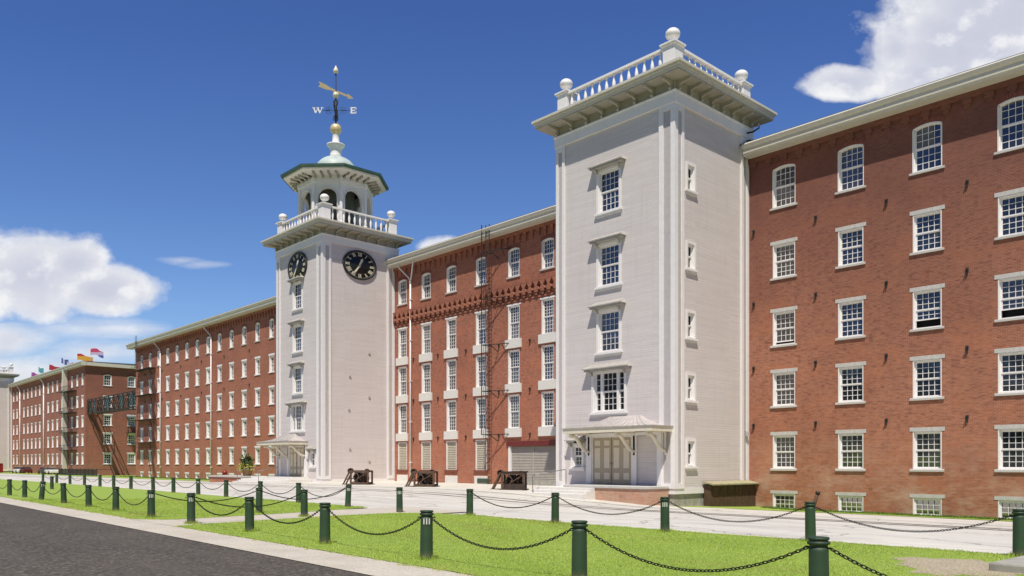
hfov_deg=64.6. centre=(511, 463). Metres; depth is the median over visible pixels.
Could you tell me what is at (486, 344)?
fire escape
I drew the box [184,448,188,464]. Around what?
window
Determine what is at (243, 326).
window
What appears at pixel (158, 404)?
window
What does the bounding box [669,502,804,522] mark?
chain
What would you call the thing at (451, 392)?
window
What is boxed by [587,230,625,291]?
window
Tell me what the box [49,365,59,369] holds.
flag
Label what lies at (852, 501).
window
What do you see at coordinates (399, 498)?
bollard
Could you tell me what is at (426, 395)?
window
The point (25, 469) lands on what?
parked car
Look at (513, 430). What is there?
window
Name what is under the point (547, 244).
window
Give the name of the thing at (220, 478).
brick retaining wall
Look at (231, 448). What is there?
window
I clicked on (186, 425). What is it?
window
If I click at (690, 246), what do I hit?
window
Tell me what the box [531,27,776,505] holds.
square stair tower
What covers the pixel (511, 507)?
chain
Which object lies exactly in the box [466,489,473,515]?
bollard
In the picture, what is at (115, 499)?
bollard
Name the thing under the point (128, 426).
iron balcony
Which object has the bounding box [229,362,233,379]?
window
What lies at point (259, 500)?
bollard
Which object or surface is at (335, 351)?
clock tower
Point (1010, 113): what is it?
window
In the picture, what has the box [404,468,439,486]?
gate hoist
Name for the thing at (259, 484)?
bollard
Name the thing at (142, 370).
fire escape
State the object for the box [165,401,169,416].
window
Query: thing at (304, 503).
bollard
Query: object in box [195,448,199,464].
window
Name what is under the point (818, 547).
bollard
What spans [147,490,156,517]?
bollard
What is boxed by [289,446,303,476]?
double door
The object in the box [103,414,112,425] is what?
window
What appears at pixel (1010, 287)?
window
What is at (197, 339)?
window
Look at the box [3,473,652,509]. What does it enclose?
ground
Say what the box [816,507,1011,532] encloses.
chain
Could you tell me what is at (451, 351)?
window
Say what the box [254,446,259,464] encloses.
window
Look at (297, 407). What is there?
window
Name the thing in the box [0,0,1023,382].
sky
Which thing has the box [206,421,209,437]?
window
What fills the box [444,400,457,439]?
window
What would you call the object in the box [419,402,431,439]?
window
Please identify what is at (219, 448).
window
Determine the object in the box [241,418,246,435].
window
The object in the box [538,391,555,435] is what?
window
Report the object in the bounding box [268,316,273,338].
window
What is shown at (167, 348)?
window
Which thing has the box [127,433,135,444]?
window
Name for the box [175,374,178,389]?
window
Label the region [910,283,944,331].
window
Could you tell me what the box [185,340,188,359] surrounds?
window
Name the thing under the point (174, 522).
path
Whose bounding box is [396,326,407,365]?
window
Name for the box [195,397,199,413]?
window
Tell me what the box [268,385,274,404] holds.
window
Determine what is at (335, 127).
weathervane
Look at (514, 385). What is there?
window
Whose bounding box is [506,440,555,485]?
roller door
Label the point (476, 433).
window
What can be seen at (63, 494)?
bollard
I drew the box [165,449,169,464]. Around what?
window
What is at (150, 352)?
window
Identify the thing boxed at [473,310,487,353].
window
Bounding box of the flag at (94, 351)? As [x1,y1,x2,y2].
[90,348,102,357]
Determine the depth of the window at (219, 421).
113.18 m
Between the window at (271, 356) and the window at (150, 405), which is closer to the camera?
the window at (271, 356)
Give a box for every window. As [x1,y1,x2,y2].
[103,373,112,386]
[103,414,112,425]
[103,432,112,444]
[103,452,112,463]
[127,375,135,387]
[127,415,135,425]
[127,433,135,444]
[127,453,135,463]
[140,428,143,441]
[140,450,143,464]
[148,351,151,366]
[148,379,151,393]
[148,404,151,418]
[148,427,151,441]
[148,450,151,464]
[156,403,159,417]
[156,450,159,464]
[157,349,159,365]
[157,378,159,392]
[157,426,159,440]
[165,376,169,391]
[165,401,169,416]
[165,425,169,440]
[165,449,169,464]
[166,346,168,363]
[175,343,178,361]
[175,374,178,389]
[175,400,178,415]
[175,424,178,439]
[175,449,178,464]
[184,371,188,387]
[184,398,188,414]
[184,423,188,439]
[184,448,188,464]
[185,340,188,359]
[195,337,198,356]
[195,369,199,385]
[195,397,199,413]
[195,422,199,438]
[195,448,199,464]
[205,448,209,464]
[206,334,209,353]
[206,367,209,383]
[206,395,209,411]
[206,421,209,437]
[217,331,221,351]
[217,364,221,381]
[217,393,221,410]
[217,420,221,437]
[217,447,221,464]
[228,391,233,409]
[228,419,233,436]
[228,447,233,464]
[229,328,233,348]
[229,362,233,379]
[241,324,246,345]
[241,359,246,377]
[241,389,246,407]
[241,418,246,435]
[241,446,246,460]
[254,356,259,375]
[254,387,259,406]
[254,417,259,435]
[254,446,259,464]
[255,320,259,341]
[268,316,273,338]
[268,353,274,372]
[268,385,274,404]
[268,415,274,434]
[268,446,274,464]
[284,399,306,433]
[286,318,304,354]
[286,360,304,395]
[287,275,303,312]
[304,445,315,468]
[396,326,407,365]
[396,366,407,403]
[396,404,407,440]
[397,276,406,305]
[419,321,431,361]
[419,363,431,400]
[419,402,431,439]
[420,269,430,300]
[444,316,457,358]
[444,359,457,398]
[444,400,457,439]
[445,262,456,294]
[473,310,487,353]
[473,354,487,395]
[473,397,487,437]
[474,253,486,286]
[505,302,521,348]
[505,349,521,392]
[505,394,521,436]
[506,244,520,278]
[538,295,555,343]
[538,344,555,389]
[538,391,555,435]
[540,234,554,270]
[564,436,585,470]
[582,361,631,416]
[587,155,625,218]
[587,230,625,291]
[587,298,625,356]
[685,161,698,196]
[685,240,698,274]
[685,309,698,342]
[685,372,698,404]
[685,438,698,469]
[770,158,797,210]
[770,237,796,280]
[770,306,796,347]
[770,368,796,408]
[770,431,796,470]
[770,490,796,508]
[835,138,865,194]
[835,222,865,268]
[835,295,865,340]
[835,361,865,404]
[835,429,865,470]
[835,492,865,511]
[909,115,944,175]
[910,204,944,255]
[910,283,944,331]
[910,354,944,400]
[910,427,944,471]
[910,494,944,514]
[994,89,1023,154]
[994,187,1023,239]
[994,271,1023,322]
[994,346,1023,395]
[994,424,1023,471]
[994,496,1023,518]
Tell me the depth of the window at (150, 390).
133.29 m
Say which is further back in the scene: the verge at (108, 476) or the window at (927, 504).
the verge at (108, 476)
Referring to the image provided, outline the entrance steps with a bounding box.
[524,484,668,504]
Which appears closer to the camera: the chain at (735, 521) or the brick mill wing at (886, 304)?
the chain at (735, 521)
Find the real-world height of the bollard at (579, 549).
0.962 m
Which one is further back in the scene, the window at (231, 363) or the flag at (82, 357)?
the flag at (82, 357)
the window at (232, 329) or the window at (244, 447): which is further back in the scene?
the window at (232, 329)
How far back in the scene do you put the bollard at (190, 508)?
22.97 m
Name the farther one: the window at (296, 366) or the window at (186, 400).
the window at (186, 400)
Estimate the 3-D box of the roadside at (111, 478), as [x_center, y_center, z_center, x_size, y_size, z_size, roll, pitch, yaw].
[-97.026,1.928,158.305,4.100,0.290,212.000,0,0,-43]
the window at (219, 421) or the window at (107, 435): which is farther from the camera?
the window at (107, 435)
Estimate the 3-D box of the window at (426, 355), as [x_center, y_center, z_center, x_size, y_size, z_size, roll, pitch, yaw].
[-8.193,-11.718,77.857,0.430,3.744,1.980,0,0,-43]
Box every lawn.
[0,479,366,518]
[179,513,1023,575]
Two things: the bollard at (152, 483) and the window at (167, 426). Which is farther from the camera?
the window at (167, 426)
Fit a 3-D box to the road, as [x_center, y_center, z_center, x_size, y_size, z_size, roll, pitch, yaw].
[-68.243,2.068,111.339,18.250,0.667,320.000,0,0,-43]
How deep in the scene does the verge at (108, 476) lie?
132.41 m
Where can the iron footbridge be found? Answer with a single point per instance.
(130, 401)
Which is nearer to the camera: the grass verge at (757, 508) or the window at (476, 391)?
the grass verge at (757, 508)
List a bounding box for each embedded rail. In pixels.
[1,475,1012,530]
[10,475,1012,529]
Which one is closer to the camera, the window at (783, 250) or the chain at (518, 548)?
the chain at (518, 548)
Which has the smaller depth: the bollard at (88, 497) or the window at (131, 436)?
the bollard at (88, 497)
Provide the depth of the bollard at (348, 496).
32.09 m
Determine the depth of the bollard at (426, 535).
14.30 m
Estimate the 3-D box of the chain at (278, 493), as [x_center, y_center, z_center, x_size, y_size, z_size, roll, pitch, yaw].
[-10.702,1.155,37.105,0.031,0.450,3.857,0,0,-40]
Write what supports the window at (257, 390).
in the brick mill wing at (214, 396)
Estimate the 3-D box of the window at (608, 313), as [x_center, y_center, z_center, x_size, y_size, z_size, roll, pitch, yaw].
[5.957,-8.500,50.533,0.712,3.460,2.750,0,0,-43]
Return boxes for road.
[0,474,1012,553]
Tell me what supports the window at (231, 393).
in the brick mill wing at (214, 396)
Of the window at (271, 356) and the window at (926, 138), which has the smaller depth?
the window at (926, 138)
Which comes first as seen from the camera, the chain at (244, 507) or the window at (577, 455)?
the chain at (244, 507)
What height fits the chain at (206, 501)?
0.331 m
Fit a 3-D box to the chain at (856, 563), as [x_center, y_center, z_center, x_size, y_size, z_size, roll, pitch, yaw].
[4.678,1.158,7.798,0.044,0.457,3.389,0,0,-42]
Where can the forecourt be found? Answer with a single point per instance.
(474, 487)
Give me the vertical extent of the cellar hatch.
1.960 m
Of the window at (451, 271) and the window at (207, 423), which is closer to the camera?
the window at (451, 271)
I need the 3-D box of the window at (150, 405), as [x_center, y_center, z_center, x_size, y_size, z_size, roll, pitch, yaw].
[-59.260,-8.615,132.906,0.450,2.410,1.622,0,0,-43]
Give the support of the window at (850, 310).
in the brick mill wing at (886, 304)
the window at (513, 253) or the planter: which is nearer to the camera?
the window at (513, 253)
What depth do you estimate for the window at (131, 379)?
165.32 m
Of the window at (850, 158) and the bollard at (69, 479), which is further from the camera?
the bollard at (69, 479)
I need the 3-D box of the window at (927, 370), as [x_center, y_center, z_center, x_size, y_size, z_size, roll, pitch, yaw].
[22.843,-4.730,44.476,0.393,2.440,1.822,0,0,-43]
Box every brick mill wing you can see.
[7,361,135,474]
[126,296,275,478]
[385,205,555,485]
[740,52,1023,519]
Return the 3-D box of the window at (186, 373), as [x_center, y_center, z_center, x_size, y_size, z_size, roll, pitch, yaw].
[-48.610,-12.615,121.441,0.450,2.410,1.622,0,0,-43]
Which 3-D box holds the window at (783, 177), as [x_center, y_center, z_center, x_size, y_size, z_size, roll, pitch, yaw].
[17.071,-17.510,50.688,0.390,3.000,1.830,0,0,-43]
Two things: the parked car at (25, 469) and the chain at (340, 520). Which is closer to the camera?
the chain at (340, 520)
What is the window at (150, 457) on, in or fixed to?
in the brick mill wing at (214, 396)
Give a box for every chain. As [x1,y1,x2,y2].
[116,490,146,504]
[157,491,255,501]
[192,497,244,515]
[195,493,300,507]
[251,501,319,523]
[261,484,295,493]
[262,488,344,499]
[299,485,345,496]
[327,508,420,534]
[430,517,571,549]
[472,492,551,507]
[558,497,660,514]
[586,529,808,572]
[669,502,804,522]
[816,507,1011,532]
[830,547,886,575]
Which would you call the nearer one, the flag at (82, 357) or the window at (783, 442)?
the window at (783, 442)
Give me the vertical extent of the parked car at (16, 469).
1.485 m
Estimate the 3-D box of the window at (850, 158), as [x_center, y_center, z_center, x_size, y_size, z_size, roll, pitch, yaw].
[19.953,-17.510,47.592,0.397,3.000,1.830,0,0,-43]
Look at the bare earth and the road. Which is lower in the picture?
the bare earth
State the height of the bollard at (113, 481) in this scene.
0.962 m
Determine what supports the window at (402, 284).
in the brick mill wing at (437, 319)
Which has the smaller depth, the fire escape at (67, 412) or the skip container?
the fire escape at (67, 412)
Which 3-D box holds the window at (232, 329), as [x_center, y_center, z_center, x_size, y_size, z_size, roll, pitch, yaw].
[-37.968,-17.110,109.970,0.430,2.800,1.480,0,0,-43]
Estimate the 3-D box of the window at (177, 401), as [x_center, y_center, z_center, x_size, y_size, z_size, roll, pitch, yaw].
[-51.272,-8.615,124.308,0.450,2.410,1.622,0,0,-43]
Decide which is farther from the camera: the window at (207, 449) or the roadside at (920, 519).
the window at (207, 449)
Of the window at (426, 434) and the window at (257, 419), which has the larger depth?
the window at (257, 419)
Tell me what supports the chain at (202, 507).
hanging from the bollard at (249, 515)
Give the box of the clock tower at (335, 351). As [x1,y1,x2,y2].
[257,133,413,481]
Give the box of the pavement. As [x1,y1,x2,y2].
[0,497,476,575]
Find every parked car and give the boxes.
[12,467,24,472]
[19,467,32,472]
[38,467,51,473]
[44,467,57,473]
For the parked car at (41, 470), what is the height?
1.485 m
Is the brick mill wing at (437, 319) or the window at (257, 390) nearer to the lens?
the brick mill wing at (437, 319)
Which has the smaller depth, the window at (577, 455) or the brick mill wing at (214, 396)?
the window at (577, 455)
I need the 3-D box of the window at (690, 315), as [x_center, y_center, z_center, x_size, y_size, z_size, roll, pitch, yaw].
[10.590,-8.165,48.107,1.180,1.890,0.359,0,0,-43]
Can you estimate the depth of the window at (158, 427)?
130.39 m
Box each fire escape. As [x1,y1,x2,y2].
[59,385,76,468]
[132,336,156,472]
[481,224,509,471]
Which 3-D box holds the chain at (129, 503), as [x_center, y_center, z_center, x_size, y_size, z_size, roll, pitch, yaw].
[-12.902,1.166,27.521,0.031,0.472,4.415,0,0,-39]
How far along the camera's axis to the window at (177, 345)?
124.64 m
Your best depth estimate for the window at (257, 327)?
104.57 m
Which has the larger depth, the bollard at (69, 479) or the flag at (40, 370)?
the flag at (40, 370)
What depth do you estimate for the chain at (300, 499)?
29.77 m
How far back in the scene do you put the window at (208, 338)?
116.00 m
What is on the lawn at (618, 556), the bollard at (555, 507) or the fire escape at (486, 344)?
the bollard at (555, 507)
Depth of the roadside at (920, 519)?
38.86 m
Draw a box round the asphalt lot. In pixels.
[0,503,371,575]
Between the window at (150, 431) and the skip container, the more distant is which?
the skip container
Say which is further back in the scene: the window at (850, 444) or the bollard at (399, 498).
the window at (850, 444)
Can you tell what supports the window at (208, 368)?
in the brick mill wing at (214, 396)
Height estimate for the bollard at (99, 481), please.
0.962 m
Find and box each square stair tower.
[0,363,19,472]
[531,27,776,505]
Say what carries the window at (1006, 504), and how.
in the brick mill wing at (886, 304)
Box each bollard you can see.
[7,479,11,494]
[22,480,27,496]
[39,481,45,499]
[50,476,53,488]
[60,483,66,502]
[68,474,71,483]
[83,474,85,484]
[85,485,91,506]
[98,475,101,485]
[112,475,115,486]
[112,487,119,510]
[129,476,132,488]
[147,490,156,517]
[151,477,154,489]
[171,478,175,492]
[185,493,195,521]
[196,479,199,494]
[224,480,228,496]
[244,497,254,531]
[255,488,262,511]
[258,481,262,498]
[296,483,301,502]
[300,489,307,516]
[319,502,330,542]
[345,485,351,506]
[395,487,403,511]
[418,510,435,559]
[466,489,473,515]
[551,492,559,522]
[571,520,587,575]
[658,497,670,531]
[803,501,816,541]
[805,536,831,575]
[1010,509,1023,556]
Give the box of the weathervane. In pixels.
[312,66,355,133]
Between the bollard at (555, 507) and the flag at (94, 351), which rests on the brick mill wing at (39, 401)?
the flag at (94, 351)
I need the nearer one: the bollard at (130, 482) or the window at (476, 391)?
the bollard at (130, 482)
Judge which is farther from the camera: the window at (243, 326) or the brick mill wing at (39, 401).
the brick mill wing at (39, 401)
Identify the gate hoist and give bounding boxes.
[342,468,372,484]
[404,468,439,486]
[491,469,528,489]
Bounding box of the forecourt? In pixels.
[263,481,729,508]
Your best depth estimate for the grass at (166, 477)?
122.20 m
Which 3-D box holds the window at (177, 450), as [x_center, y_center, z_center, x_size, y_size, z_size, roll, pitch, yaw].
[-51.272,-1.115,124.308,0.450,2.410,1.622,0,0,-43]
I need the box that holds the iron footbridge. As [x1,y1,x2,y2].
[87,390,135,431]
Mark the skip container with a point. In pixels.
(1, 467)
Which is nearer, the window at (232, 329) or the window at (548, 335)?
the window at (548, 335)
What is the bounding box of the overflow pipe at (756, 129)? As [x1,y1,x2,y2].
[746,124,759,141]
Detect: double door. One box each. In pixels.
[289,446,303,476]
[592,436,631,484]
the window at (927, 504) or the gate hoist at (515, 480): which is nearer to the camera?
the window at (927, 504)
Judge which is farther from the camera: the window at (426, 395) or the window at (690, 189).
the window at (426, 395)
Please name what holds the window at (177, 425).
in the brick mill wing at (214, 396)
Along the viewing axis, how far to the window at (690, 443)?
48.27 m
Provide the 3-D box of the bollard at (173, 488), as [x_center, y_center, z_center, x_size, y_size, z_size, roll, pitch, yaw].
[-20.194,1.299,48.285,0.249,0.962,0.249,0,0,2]
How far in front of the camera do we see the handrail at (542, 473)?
51.26 m
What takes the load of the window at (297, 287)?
in the clock tower at (335, 351)
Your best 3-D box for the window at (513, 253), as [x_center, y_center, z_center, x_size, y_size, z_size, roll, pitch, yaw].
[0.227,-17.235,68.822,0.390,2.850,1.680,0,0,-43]
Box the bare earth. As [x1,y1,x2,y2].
[893,557,1019,575]
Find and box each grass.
[116,476,209,479]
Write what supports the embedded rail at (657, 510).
on the road
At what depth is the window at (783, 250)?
50.81 m
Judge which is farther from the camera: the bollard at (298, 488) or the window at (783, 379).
the window at (783, 379)
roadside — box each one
[0,473,208,481]
[680,509,1012,526]
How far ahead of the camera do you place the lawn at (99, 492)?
43.59 m
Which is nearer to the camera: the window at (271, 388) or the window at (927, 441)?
the window at (927, 441)
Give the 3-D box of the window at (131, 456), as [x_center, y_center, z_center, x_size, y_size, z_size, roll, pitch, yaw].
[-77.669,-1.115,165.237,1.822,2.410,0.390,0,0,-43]
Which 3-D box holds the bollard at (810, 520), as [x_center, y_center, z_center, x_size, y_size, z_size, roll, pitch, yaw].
[6.517,1.300,17.694,0.253,0.964,0.249,0,0,2]
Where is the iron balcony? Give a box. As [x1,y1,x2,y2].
[126,416,135,438]
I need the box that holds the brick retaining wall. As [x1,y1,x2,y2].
[209,475,253,481]
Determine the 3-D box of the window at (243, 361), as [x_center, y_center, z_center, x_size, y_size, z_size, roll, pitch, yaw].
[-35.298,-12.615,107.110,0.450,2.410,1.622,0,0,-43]
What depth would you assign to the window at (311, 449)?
77.60 m
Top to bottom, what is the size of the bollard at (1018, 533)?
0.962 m
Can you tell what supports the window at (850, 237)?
in the brick mill wing at (886, 304)
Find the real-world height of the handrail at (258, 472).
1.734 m
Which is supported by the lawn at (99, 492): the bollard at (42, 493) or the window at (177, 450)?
the bollard at (42, 493)
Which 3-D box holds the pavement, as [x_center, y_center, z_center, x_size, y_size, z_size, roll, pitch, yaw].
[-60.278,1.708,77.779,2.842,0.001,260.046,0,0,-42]
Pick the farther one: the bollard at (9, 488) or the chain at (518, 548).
the bollard at (9, 488)
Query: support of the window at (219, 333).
in the brick mill wing at (214, 396)
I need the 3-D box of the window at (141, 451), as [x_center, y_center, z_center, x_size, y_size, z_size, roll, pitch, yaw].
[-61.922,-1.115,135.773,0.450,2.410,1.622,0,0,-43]
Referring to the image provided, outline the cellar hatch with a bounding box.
[702,480,758,506]
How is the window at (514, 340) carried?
in the brick mill wing at (437, 319)
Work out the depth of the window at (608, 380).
50.73 m
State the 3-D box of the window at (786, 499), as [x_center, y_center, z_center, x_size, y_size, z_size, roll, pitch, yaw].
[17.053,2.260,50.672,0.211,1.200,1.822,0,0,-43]
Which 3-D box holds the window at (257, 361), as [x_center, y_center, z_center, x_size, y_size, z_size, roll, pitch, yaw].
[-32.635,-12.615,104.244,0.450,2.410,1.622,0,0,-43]
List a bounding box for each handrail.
[237,467,277,480]
[532,469,564,491]
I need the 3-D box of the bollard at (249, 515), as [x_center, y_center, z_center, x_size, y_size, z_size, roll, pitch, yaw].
[-6.588,1.300,20.308,0.249,0.963,0.249,0,0,2]
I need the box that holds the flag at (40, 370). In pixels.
[38,367,43,372]
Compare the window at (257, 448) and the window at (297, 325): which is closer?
the window at (297, 325)
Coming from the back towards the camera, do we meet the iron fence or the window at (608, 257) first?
the iron fence
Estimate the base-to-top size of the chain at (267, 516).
0.458 m
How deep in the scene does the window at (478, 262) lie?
72.20 m
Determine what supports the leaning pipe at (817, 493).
on the grass verge at (757, 508)
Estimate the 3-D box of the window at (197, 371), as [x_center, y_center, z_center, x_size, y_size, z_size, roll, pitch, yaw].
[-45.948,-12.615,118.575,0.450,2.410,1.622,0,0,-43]
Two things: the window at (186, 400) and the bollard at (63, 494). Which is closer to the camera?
the bollard at (63, 494)
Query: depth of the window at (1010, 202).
41.62 m
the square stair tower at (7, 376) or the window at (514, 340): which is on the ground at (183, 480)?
the square stair tower at (7, 376)
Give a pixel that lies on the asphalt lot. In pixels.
(34, 542)
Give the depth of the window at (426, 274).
78.09 m
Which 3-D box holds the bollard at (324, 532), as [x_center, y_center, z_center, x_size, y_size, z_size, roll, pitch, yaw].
[-3.976,1.299,17.214,0.249,0.962,0.249,0,0,2]
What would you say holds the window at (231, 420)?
in the brick mill wing at (214, 396)
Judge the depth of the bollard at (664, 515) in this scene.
20.14 m
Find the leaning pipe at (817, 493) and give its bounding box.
[813,491,820,506]
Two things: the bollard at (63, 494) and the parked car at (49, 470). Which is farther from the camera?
the parked car at (49, 470)
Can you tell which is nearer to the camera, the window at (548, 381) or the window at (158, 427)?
the window at (548, 381)
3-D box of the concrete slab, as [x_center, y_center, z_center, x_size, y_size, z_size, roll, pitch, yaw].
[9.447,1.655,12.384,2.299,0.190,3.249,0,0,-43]
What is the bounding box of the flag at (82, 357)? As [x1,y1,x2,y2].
[77,354,92,360]
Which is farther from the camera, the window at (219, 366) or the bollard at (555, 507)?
the window at (219, 366)
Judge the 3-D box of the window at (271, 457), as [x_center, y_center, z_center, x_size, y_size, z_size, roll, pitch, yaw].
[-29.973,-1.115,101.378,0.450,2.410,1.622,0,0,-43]
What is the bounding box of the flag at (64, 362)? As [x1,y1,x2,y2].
[61,358,68,364]
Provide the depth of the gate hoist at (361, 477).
68.38 m
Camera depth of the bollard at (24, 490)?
41.02 m
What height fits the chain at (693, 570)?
0.457 m
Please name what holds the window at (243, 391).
in the brick mill wing at (214, 396)
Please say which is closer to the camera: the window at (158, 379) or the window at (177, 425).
the window at (177, 425)
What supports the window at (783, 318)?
in the brick mill wing at (886, 304)
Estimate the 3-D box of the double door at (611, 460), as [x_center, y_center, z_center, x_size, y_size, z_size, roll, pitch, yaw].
[6.209,-0.225,50.357,0.152,3.010,3.260,0,0,-43]
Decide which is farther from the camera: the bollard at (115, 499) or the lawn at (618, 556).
the bollard at (115, 499)
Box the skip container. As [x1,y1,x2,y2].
[0,463,2,472]
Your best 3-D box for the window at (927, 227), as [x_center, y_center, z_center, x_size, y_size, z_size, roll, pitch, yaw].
[22.842,-12.800,44.475,0.390,2.440,1.822,0,0,-43]
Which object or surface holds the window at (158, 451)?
in the brick mill wing at (214, 396)
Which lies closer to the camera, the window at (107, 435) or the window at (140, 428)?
the window at (140, 428)
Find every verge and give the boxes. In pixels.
[5,473,209,480]
[680,506,1011,520]
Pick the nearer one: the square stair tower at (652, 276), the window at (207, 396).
the square stair tower at (652, 276)
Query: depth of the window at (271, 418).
101.73 m
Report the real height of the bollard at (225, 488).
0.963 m
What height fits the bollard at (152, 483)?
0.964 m
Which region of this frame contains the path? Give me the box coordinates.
[133,507,465,525]
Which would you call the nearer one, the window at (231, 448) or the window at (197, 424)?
the window at (231, 448)
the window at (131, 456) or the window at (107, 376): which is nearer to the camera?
the window at (107, 376)
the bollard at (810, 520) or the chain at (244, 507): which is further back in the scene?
the chain at (244, 507)
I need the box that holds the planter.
[236,454,255,475]
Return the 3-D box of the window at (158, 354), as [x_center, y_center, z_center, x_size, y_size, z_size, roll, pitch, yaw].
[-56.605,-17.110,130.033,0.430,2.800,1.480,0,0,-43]
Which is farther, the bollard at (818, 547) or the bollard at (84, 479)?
the bollard at (84, 479)
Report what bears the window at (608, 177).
in the square stair tower at (652, 276)
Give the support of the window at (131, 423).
in the brick mill wing at (39, 401)
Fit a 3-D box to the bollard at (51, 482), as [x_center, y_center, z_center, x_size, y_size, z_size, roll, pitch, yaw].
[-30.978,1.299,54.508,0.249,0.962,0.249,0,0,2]
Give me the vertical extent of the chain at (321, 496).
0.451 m
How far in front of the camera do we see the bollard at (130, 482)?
54.92 m
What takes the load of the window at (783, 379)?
in the brick mill wing at (886, 304)
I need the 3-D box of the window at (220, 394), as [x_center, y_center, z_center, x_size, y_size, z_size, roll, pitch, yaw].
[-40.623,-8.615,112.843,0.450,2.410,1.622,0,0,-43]
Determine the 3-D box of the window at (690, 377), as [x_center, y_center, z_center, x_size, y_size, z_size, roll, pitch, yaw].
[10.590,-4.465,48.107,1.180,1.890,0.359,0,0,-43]
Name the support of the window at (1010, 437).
in the brick mill wing at (886, 304)
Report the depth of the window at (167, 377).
127.53 m
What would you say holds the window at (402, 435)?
in the brick mill wing at (437, 319)
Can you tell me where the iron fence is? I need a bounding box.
[58,468,115,475]
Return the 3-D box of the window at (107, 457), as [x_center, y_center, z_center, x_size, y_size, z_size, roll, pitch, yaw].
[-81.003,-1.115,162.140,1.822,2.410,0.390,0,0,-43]
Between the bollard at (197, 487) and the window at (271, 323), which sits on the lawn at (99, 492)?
the bollard at (197, 487)
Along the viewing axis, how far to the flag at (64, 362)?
183.02 m
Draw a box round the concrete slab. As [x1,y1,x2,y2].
[989,556,1023,573]
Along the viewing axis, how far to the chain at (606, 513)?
21.74 m

